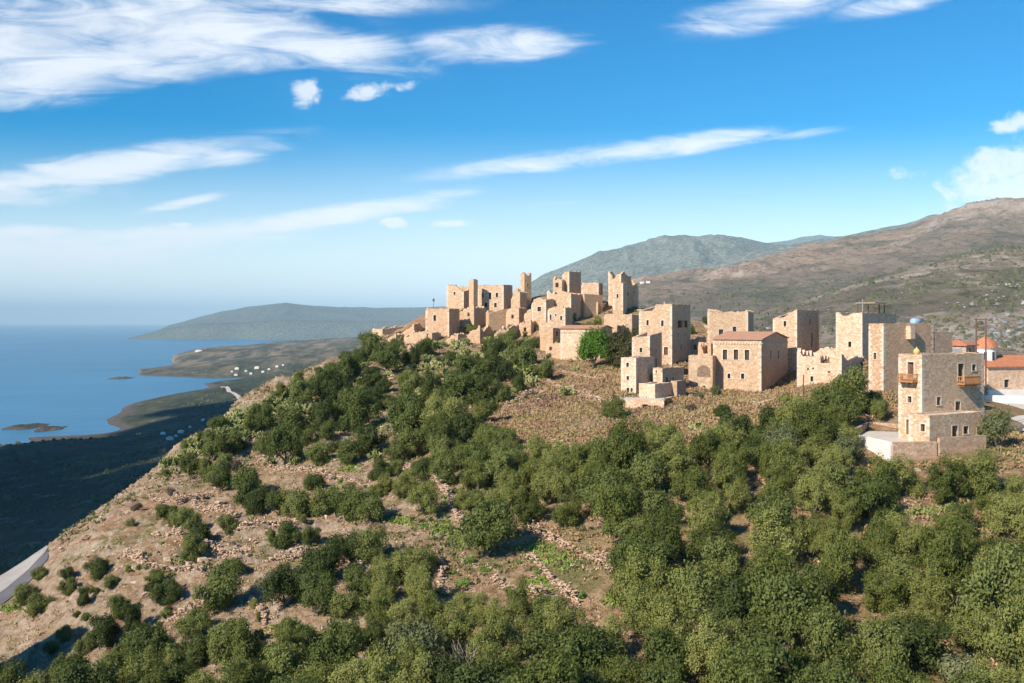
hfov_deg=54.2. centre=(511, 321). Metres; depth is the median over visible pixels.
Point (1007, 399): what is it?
church wall
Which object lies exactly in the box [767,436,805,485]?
olive tree
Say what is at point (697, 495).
olive tree
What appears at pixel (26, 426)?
islet
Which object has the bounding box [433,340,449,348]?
prickly pear
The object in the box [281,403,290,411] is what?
prickly pear
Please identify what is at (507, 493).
olive tree
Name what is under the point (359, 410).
evergreen bush
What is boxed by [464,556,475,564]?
spurge bush
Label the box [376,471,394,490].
olive tree
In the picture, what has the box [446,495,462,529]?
terrace wall
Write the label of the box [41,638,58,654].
evergreen bush
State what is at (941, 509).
prickly pear
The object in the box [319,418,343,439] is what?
evergreen bush
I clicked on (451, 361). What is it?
prickly pear
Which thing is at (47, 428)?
islet
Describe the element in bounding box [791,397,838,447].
olive tree
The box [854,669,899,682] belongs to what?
evergreen bush
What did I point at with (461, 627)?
olive tree
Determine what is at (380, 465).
evergreen bush
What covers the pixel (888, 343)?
tower house
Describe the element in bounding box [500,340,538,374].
evergreen bush
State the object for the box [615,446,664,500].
evergreen bush
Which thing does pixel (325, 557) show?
evergreen bush
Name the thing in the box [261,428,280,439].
evergreen bush
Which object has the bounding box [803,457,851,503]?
evergreen bush
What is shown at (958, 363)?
door
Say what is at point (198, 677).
olive tree
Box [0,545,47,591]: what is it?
road
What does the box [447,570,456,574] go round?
spurge bush
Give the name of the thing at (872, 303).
roof pergola
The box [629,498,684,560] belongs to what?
olive tree
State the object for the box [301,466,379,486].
terrace wall
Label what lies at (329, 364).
evergreen bush
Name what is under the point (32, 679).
olive tree
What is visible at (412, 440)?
evergreen bush
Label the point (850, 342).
window
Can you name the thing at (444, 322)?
stone house
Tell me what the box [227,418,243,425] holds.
prickly pear
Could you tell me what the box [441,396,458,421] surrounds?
evergreen bush
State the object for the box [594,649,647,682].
olive tree
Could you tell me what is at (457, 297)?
tower house
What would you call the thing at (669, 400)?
olive tree
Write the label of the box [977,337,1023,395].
church
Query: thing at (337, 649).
evergreen bush
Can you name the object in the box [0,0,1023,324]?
sky
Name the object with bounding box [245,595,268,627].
terrace wall
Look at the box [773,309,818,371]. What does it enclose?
tower house
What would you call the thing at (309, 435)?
evergreen bush
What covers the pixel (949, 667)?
silvery tree
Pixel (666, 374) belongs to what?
stone house
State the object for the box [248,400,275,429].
evergreen bush
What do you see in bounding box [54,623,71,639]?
evergreen bush
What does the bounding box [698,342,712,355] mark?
stone ruin
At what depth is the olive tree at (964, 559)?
94.94 m
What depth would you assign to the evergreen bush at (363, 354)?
218.82 m
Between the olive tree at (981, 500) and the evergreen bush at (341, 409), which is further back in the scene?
the evergreen bush at (341, 409)
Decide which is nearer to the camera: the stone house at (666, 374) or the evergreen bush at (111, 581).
the evergreen bush at (111, 581)
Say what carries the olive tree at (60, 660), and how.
on the hillside
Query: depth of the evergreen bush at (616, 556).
96.55 m
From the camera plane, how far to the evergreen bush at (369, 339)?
231.85 m
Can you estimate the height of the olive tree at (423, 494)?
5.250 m
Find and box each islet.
[2,423,48,429]
[34,426,66,431]
[108,376,132,378]
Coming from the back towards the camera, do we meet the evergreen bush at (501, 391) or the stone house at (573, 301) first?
the stone house at (573, 301)
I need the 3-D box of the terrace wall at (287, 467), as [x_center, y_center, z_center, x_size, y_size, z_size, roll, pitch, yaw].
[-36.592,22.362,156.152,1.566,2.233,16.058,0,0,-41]
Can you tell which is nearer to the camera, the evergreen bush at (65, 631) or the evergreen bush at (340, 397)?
the evergreen bush at (65, 631)
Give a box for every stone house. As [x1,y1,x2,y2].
[426,308,459,336]
[478,285,511,311]
[511,288,526,308]
[531,297,553,325]
[540,328,559,350]
[547,290,582,321]
[548,306,572,327]
[559,325,612,359]
[581,282,602,294]
[582,293,602,317]
[613,282,626,314]
[621,356,653,393]
[639,382,671,397]
[653,366,683,381]
[688,355,715,388]
[934,331,951,352]
[952,340,978,352]
[952,348,961,351]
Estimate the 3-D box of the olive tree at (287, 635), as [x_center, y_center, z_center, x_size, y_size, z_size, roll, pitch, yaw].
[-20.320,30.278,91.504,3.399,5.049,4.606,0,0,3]
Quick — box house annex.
[909,410,984,441]
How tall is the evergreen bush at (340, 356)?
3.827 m
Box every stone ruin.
[372,325,404,335]
[388,333,403,341]
[402,323,423,335]
[404,330,440,344]
[446,333,465,344]
[459,311,462,326]
[463,306,485,327]
[466,324,492,343]
[494,324,518,337]
[506,307,527,327]
[519,320,535,335]
[524,309,530,321]
[539,321,547,334]
[545,342,559,358]
[553,276,564,293]
[596,302,605,314]
[611,324,625,335]
[690,336,705,354]
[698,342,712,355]
[797,346,864,386]
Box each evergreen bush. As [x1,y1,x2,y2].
[11,581,40,604]
[24,592,57,617]
[29,566,47,580]
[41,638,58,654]
[51,647,122,682]
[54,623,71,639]
[56,576,77,596]
[57,565,75,580]
[61,636,68,642]
[71,634,94,655]
[76,584,91,606]
[80,611,90,620]
[81,554,109,581]
[84,611,121,647]
[93,587,99,594]
[95,649,146,682]
[100,640,129,659]
[103,573,120,588]
[106,594,131,618]
[117,619,166,645]
[119,599,143,635]
[122,619,174,661]
[125,517,135,526]
[125,565,130,572]
[142,584,154,591]
[143,567,163,583]
[145,575,183,605]
[154,502,178,519]
[160,468,169,476]
[160,641,187,669]
[161,657,200,682]
[163,506,185,527]
[163,605,171,611]
[173,605,214,637]
[175,506,202,532]
[177,451,198,472]
[178,532,207,562]
[178,629,211,668]
[179,437,191,448]
[188,521,212,539]
[189,558,246,614]
[195,428,208,439]
[197,455,213,475]
[199,457,232,487]
[200,428,228,461]
[205,612,252,665]
[207,413,228,429]
[208,468,232,491]
[214,512,235,530]
[216,451,233,462]
[218,555,246,571]
[224,427,248,452]
[230,462,262,489]
[232,473,264,504]
[242,414,262,431]
[242,484,271,515]
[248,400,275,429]
[251,437,268,454]
[255,638,313,682]
[256,560,307,607]
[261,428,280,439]
[263,420,305,464]
[264,487,288,515]
[264,527,275,542]
[266,670,324,682]
[268,518,302,548]
[270,389,281,399]
[271,615,294,636]
[273,406,312,434]
[275,381,288,395]
[276,486,310,518]
[287,373,315,408]
[291,621,323,658]
[292,370,304,382]
[297,426,316,446]
[297,534,343,578]
[298,524,321,545]
[298,563,339,616]
[302,441,332,465]
[302,471,326,490]
[303,611,367,674]
[307,372,321,392]
[307,484,338,517]
[308,397,340,431]
[310,368,342,404]
[313,365,322,374]
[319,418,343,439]
[320,362,355,390]
[321,360,336,372]
[325,530,367,565]
[325,589,364,619]
[328,439,340,452]
[329,480,365,522]
[332,398,347,423]
[335,434,366,466]
[336,351,361,377]
[336,385,382,433]
[337,350,352,362]
[337,385,358,401]
[341,561,372,594]
[346,485,385,522]
[351,347,368,362]
[353,422,390,454]
[353,523,390,563]
[354,382,370,392]
[357,330,390,360]
[358,365,381,386]
[363,384,384,410]
[367,456,393,480]
[367,563,399,583]
[369,554,384,564]
[371,339,402,371]
[375,376,392,393]
[380,393,395,408]
[382,438,405,461]
[385,384,428,441]
[389,458,405,474]
[390,337,404,346]
[395,365,422,391]
[398,425,427,459]
[400,344,423,368]
[410,455,437,480]
[414,335,434,355]
[418,368,443,398]
[425,648,477,682]
[426,450,457,485]
[427,433,457,459]
[430,384,455,403]
[430,446,457,472]
[436,350,458,366]
[440,369,482,405]
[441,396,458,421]
[442,368,466,382]
[449,406,486,443]
[450,351,500,379]
[450,650,524,682]
[452,439,489,471]
[454,491,521,556]
[463,323,476,332]
[467,372,496,403]
[472,423,498,441]
[478,334,507,358]
[483,443,523,486]
[485,437,514,458]
[487,353,513,380]
[489,378,512,402]
[492,426,515,447]
[497,328,518,347]
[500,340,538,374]
[507,339,523,350]
[510,374,528,391]
[510,448,530,467]
[520,613,631,675]
[524,592,573,630]
[528,337,539,347]
[533,358,554,379]
[571,656,607,682]
[572,462,634,506]
[584,432,613,462]
[600,393,625,419]
[600,528,677,584]
[613,509,646,543]
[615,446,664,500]
[628,485,685,522]
[636,622,706,681]
[640,655,687,682]
[660,557,727,626]
[690,324,695,334]
[698,531,743,583]
[701,569,763,639]
[702,316,706,323]
[706,619,796,682]
[711,403,732,416]
[713,410,760,438]
[717,608,763,646]
[718,571,762,604]
[733,437,760,464]
[737,557,840,655]
[744,482,804,536]
[745,422,768,442]
[755,403,787,430]
[765,417,800,440]
[786,646,861,682]
[796,601,863,669]
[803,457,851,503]
[807,381,857,418]
[822,386,864,432]
[828,362,874,414]
[841,475,903,520]
[851,607,913,679]
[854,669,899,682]
[866,388,883,412]
[869,399,889,419]
[874,547,920,585]
[875,612,961,678]
[931,666,997,682]
[943,500,978,537]
[946,535,1023,650]
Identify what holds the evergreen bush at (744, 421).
on the hillside
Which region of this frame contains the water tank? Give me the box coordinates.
[910,318,921,323]
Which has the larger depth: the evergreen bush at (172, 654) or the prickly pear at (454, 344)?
the prickly pear at (454, 344)
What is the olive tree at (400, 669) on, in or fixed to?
on the hillside
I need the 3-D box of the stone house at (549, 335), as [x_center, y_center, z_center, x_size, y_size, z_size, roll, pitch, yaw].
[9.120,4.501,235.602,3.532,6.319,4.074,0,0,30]
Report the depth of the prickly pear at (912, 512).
106.04 m
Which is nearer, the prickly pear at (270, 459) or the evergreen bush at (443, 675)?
the evergreen bush at (443, 675)
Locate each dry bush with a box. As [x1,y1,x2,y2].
[130,501,143,511]
[164,485,178,496]
[230,459,243,470]
[684,404,697,410]
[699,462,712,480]
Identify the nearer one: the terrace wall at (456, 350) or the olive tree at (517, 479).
the olive tree at (517, 479)
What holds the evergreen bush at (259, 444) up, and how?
on the hillside
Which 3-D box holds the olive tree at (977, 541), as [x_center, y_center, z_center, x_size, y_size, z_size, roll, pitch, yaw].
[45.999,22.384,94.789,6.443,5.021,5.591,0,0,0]
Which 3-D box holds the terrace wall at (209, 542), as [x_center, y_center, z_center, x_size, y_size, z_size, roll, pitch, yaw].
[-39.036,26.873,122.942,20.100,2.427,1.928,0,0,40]
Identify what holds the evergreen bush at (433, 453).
on the hillside
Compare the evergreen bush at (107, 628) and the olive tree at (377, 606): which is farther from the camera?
the evergreen bush at (107, 628)
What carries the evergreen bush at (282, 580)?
on the hillside
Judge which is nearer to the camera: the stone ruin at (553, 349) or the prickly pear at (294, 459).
the prickly pear at (294, 459)
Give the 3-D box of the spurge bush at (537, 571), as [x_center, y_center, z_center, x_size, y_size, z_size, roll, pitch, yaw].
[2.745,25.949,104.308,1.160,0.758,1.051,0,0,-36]
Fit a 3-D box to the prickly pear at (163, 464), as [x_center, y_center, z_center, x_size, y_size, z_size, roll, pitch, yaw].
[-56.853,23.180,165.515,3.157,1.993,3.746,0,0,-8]
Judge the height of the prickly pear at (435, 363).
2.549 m
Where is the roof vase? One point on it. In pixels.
(916, 350)
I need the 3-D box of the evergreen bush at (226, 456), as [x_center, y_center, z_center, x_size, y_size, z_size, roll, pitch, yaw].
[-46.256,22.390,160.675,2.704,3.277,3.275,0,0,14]
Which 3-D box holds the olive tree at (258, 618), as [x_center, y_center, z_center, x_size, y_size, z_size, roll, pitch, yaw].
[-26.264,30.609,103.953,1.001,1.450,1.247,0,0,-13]
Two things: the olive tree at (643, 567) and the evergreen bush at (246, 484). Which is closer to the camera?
the olive tree at (643, 567)
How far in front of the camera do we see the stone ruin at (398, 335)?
256.94 m
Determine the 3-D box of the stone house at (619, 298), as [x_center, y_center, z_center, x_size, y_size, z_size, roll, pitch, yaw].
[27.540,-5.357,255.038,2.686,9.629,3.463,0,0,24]
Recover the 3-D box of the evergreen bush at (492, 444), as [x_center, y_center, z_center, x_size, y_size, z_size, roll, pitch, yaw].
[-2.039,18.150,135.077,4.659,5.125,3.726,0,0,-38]
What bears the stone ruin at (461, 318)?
on the hillside
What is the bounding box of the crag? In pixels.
[973,313,1023,351]
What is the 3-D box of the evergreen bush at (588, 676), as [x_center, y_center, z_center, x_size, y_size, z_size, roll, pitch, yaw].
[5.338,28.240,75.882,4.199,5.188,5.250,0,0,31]
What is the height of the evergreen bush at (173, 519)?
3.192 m
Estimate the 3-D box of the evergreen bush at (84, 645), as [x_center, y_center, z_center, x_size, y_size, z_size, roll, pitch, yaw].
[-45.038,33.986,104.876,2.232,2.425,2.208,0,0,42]
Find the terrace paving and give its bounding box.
[859,431,937,458]
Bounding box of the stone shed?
[671,380,685,397]
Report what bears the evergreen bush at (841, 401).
on the hillside
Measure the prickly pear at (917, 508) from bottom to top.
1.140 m
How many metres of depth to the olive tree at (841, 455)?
115.88 m
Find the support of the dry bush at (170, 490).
on the hillside
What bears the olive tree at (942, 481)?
on the hillside
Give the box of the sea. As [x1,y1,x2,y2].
[0,325,295,444]
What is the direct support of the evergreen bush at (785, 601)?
on the hillside
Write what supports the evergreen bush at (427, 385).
on the hillside
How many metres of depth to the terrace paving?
131.15 m
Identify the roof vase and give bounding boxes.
[913,347,919,354]
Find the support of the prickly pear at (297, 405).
on the hillside
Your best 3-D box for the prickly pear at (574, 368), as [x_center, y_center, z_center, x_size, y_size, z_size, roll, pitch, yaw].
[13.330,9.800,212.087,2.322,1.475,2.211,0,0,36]
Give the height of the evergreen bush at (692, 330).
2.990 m
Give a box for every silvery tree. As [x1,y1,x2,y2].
[24,668,52,682]
[383,607,448,682]
[694,392,703,397]
[709,384,722,395]
[757,418,801,460]
[831,433,869,466]
[933,649,994,680]
[976,404,1015,448]
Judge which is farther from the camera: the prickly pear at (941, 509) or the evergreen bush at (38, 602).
the evergreen bush at (38, 602)
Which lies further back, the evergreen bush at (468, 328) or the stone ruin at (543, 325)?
the evergreen bush at (468, 328)
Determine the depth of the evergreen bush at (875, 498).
104.98 m
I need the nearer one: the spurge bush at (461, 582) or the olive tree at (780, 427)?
the spurge bush at (461, 582)
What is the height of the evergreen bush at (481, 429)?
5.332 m
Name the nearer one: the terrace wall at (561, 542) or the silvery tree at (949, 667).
the silvery tree at (949, 667)
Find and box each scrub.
[0,243,1023,574]
[0,305,1023,679]
[334,356,1023,610]
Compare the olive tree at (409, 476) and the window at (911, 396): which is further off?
the olive tree at (409, 476)
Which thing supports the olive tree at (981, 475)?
on the hillside
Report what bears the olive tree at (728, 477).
on the hillside
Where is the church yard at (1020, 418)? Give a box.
[998,402,1023,430]
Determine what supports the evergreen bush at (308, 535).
on the hillside
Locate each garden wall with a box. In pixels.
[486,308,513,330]
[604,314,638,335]
[853,422,897,433]
[892,441,936,461]
[937,435,985,455]
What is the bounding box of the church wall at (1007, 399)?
[984,395,1023,402]
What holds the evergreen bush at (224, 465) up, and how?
on the hillside
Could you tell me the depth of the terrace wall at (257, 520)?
126.15 m
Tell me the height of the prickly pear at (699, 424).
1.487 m
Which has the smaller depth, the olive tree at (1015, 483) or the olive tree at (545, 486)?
the olive tree at (1015, 483)
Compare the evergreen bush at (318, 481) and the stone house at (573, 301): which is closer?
the evergreen bush at (318, 481)
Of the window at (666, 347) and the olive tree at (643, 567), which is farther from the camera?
the window at (666, 347)
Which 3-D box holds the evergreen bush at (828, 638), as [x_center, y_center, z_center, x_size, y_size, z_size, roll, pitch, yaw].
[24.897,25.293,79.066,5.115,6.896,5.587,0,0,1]
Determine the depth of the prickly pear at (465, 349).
236.07 m
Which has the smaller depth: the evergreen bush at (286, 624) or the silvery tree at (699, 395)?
the evergreen bush at (286, 624)
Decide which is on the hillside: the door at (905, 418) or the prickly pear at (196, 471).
the prickly pear at (196, 471)
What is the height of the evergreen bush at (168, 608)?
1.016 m
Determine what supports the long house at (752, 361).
on the hillside
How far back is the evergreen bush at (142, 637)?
97.90 m
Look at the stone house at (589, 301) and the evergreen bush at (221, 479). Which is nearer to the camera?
the evergreen bush at (221, 479)
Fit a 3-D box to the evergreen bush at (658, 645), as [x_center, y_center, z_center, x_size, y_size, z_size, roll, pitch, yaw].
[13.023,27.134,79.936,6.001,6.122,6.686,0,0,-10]
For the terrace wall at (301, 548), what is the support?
on the hillside
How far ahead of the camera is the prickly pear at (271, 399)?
192.32 m
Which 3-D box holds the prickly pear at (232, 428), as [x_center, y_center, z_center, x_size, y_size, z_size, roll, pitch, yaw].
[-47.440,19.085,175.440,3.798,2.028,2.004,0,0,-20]
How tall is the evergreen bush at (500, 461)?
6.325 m
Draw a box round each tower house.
[447,284,468,310]
[469,279,477,306]
[520,272,530,305]
[562,271,580,293]
[608,271,638,308]
[632,332,661,367]
[639,304,690,365]
[707,309,753,342]
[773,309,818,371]
[836,312,896,359]
[869,323,933,391]
[898,352,983,439]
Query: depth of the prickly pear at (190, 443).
169.88 m
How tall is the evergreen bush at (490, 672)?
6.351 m
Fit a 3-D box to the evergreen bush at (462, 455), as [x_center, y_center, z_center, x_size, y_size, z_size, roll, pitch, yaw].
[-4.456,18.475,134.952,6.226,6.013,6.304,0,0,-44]
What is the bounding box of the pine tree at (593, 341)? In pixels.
[576,322,611,368]
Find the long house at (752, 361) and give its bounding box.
[711,331,788,391]
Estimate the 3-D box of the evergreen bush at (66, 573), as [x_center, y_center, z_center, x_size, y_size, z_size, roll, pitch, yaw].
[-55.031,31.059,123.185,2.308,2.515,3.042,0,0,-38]
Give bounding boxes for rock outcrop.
[40,458,285,618]
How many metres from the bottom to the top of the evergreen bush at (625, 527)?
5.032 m
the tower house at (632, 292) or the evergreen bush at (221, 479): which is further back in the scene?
the tower house at (632, 292)
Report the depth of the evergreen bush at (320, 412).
173.44 m
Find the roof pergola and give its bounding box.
[856,302,886,313]
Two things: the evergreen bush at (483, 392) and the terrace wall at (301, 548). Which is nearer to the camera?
the terrace wall at (301, 548)
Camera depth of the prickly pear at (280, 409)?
185.82 m
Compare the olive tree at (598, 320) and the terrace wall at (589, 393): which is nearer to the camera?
the terrace wall at (589, 393)
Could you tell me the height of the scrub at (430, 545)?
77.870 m
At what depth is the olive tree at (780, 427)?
126.14 m
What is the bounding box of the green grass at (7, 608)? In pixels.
[0,394,622,637]
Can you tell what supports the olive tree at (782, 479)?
on the hillside
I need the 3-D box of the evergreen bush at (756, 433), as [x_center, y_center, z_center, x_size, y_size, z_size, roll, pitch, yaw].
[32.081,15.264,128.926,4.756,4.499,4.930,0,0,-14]
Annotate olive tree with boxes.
[0,654,29,682]
[16,670,46,682]
[39,661,67,682]
[41,648,96,678]
[72,611,80,616]
[112,642,166,682]
[139,663,171,682]
[159,607,171,617]
[184,667,219,682]
[211,652,273,682]
[217,654,247,676]
[222,613,272,665]
[232,519,240,527]
[248,598,259,608]
[254,628,264,639]
[255,611,262,621]
[273,626,308,665]
[291,655,336,682]
[295,514,306,521]
[303,482,314,490]
[323,619,364,649]
[324,656,380,682]
[358,630,438,682]
[359,580,391,625]
[362,613,397,656]
[368,562,401,607]
[369,482,393,496]
[369,550,402,583]
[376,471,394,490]
[386,597,427,631]
[387,543,440,577]
[391,473,411,499]
[398,466,419,488]
[401,560,437,606]
[405,479,440,515]
[417,393,468,434]
[417,587,453,627]
[420,408,456,449]
[433,598,478,657]
[446,590,489,619]
[449,437,470,457]
[451,489,484,510]
[456,453,492,489]
[464,607,511,662]
[470,397,501,421]
[470,427,499,449]
[472,597,516,625]
[477,639,525,676]
[485,480,528,514]
[497,426,520,442]
[497,466,529,490]
[500,436,522,451]
[500,639,591,682]
[501,608,538,657]
[502,575,532,616]
[512,486,547,524]
[522,430,562,464]
[523,456,561,486]
[529,452,571,504]
[539,437,572,477]
[540,592,587,638]
[551,490,585,526]
[554,438,606,476]
[564,463,590,501]
[585,479,642,538]
[587,451,615,478]
[593,315,602,324]
[594,611,627,654]
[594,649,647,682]
[603,324,638,367]
[603,410,649,469]
[605,539,669,612]
[618,577,683,636]
[619,430,649,450]
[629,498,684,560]
[632,325,638,335]
[641,414,680,451]
[645,588,697,645]
[649,428,689,462]
[650,435,702,487]
[662,397,673,404]
[669,462,717,500]
[681,514,741,566]
[682,603,733,682]
[685,483,727,517]
[685,491,731,535]
[690,429,733,470]
[700,418,750,452]
[703,643,773,682]
[708,444,749,492]
[716,435,751,474]
[723,474,751,510]
[735,537,798,581]
[745,499,810,563]
[747,437,772,478]
[755,460,794,502]
[765,422,800,444]
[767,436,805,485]
[769,391,823,428]
[781,435,811,466]
[782,556,843,611]
[783,644,817,682]
[790,468,838,516]
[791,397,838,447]
[795,512,839,536]
[798,433,831,465]
[801,458,827,475]
[803,521,839,553]
[817,523,864,593]
[821,439,852,473]
[824,403,846,420]
[829,420,862,445]
[829,485,863,532]
[833,412,848,432]
[852,449,898,490]
[855,512,902,569]
[860,562,908,617]
[867,660,936,682]
[870,507,912,550]
[877,452,927,497]
[884,604,924,626]
[890,519,931,568]
[894,561,953,614]
[910,594,946,630]
[912,505,974,593]
[925,451,969,504]
[930,510,969,539]
[939,603,1017,656]
[945,536,973,572]
[950,443,1004,495]
[959,542,1001,578]
[959,546,1023,615]
[964,648,1019,682]
[965,532,1023,567]
[972,489,1005,517]
[974,583,1023,675]
[977,489,1023,538]
[992,664,1023,682]
[1000,471,1023,499]
[1012,524,1023,544]
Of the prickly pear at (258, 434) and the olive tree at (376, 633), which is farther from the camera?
the prickly pear at (258, 434)
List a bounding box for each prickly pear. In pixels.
[159,456,175,468]
[167,456,179,462]
[168,466,179,473]
[173,447,198,459]
[184,447,202,455]
[184,467,198,476]
[186,436,201,448]
[188,439,202,447]
[193,442,203,448]
[214,424,230,432]
[224,407,246,417]
[224,412,242,417]
[225,416,238,424]
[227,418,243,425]
[231,412,248,419]
[231,425,251,432]
[235,423,244,431]
[241,429,254,439]
[255,431,266,439]
[261,398,275,404]
[261,457,277,463]
[262,394,279,404]
[273,396,290,405]
[275,405,287,414]
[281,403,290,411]
[286,456,300,464]
[288,402,307,411]
[303,402,317,415]
[329,485,346,490]
[357,361,366,370]
[367,449,384,461]
[381,370,391,377]
[405,363,420,371]
[419,362,435,373]
[421,354,439,362]
[429,360,443,367]
[430,341,443,350]
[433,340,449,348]
[435,366,451,376]
[439,357,454,366]
[445,354,460,365]
[448,339,463,349]
[457,346,472,354]
[460,337,472,345]
[471,350,483,357]
[508,365,533,377]
[511,386,519,393]
[524,374,540,386]
[555,386,575,396]
[570,365,579,370]
[688,420,704,429]
[899,508,917,518]
[906,505,925,514]
[919,506,935,516]
[933,505,945,513]
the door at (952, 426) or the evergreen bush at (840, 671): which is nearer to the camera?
the evergreen bush at (840, 671)
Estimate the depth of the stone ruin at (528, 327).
246.97 m
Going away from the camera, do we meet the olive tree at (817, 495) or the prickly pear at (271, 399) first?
the olive tree at (817, 495)
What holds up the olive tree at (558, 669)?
on the hillside
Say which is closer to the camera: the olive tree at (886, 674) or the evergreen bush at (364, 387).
the olive tree at (886, 674)
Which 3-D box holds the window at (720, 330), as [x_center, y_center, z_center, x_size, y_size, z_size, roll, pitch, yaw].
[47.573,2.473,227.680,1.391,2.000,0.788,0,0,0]
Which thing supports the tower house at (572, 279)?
on the hillside
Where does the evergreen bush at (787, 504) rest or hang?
on the hillside
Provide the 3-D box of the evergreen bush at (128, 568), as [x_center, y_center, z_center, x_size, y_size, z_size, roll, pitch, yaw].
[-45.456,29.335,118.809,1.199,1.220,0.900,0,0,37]
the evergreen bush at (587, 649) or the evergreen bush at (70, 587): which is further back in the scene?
the evergreen bush at (70, 587)
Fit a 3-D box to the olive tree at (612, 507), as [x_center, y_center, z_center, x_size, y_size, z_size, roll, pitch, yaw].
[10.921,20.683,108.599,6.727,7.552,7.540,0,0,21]
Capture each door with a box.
[649,373,652,381]
[905,418,908,433]
[906,360,914,377]
[951,424,958,436]
[955,400,961,410]
[957,362,964,381]
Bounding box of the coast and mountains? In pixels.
[0,197,1023,571]
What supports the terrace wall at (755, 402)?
on the hillside
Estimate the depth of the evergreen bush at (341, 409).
176.76 m
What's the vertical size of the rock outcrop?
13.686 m
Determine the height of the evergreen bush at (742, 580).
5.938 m
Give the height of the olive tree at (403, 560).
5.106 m
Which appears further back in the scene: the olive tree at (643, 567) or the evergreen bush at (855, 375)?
the evergreen bush at (855, 375)
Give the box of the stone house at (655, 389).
[639,382,671,397]
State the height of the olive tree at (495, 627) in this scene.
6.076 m
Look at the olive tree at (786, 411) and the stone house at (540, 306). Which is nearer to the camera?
the olive tree at (786, 411)
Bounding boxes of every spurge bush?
[290,616,298,633]
[418,523,426,529]
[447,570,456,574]
[454,578,470,587]
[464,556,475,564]
[479,565,491,571]
[514,545,523,551]
[533,567,541,573]
[576,590,585,600]
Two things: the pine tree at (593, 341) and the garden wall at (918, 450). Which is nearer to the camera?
the garden wall at (918, 450)
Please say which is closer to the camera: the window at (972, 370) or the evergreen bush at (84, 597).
the evergreen bush at (84, 597)
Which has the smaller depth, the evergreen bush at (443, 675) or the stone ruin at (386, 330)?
the evergreen bush at (443, 675)
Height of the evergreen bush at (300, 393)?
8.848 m
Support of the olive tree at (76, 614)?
on the hillside
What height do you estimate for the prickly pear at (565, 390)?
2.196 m
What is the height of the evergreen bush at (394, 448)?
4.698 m
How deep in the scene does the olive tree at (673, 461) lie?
117.90 m
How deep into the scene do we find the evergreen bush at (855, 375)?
143.41 m
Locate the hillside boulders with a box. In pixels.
[765,245,1023,347]
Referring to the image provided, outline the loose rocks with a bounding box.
[0,307,1009,680]
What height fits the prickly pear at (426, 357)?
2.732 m
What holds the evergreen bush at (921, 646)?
on the hillside
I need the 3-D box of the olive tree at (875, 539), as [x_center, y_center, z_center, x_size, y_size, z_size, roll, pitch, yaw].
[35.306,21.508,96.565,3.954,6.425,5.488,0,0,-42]
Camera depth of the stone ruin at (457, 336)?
247.04 m
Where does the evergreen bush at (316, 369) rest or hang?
on the hillside
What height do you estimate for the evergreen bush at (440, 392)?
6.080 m
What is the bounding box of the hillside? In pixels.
[0,295,1023,682]
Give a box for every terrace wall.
[115,547,205,576]
[148,491,211,504]
[151,526,242,557]
[165,599,208,621]
[191,499,236,518]
[233,517,289,530]
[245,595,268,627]
[254,455,304,472]
[260,533,349,566]
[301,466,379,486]
[335,549,378,565]
[386,460,451,496]
[430,548,447,589]
[437,349,477,353]
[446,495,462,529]
[490,572,551,597]
[505,389,544,404]
[525,520,612,571]
[525,553,581,608]
[528,439,570,446]
[536,352,546,358]
[546,378,602,403]
[558,368,605,378]
[750,399,771,405]
[858,435,891,460]
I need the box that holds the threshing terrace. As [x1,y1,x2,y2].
[610,396,672,408]
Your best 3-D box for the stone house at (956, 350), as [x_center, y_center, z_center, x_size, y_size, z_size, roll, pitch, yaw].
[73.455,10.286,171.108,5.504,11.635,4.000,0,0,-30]
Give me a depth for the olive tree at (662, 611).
84.04 m
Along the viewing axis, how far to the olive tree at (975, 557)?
92.49 m
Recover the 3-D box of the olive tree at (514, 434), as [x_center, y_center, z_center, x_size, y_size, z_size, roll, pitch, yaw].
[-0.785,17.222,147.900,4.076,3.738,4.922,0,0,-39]
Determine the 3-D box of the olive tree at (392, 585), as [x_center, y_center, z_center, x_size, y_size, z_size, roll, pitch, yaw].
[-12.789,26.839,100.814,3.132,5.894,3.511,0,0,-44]
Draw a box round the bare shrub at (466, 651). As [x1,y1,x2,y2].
[450,639,500,676]
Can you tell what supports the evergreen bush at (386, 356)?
on the hillside
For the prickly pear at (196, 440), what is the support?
on the hillside
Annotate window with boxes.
[488,292,491,299]
[537,306,541,311]
[663,346,668,354]
[718,328,723,334]
[722,349,727,359]
[733,349,738,359]
[744,349,749,360]
[809,375,813,381]
[847,341,851,347]
[906,395,912,403]
[919,422,925,432]
[936,396,941,405]
[963,425,969,434]
[971,363,976,371]
[1004,379,1009,387]
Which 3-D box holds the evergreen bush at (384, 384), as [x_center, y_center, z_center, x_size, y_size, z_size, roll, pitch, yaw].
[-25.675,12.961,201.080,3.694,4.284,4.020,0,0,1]
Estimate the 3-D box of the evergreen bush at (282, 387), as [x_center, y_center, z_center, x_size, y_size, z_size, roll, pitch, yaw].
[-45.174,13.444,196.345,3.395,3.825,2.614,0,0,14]
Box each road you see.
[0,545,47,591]
[0,548,47,604]
[221,386,240,398]
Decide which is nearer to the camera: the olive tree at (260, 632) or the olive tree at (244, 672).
the olive tree at (244, 672)
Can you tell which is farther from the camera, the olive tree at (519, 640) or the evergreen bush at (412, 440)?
the evergreen bush at (412, 440)
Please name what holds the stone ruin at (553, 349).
on the hillside
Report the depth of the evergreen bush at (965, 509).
101.52 m
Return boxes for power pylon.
[974,318,987,386]
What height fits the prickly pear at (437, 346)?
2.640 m
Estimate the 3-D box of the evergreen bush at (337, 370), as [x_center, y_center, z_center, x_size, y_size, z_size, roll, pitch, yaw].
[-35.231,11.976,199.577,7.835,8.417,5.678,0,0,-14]

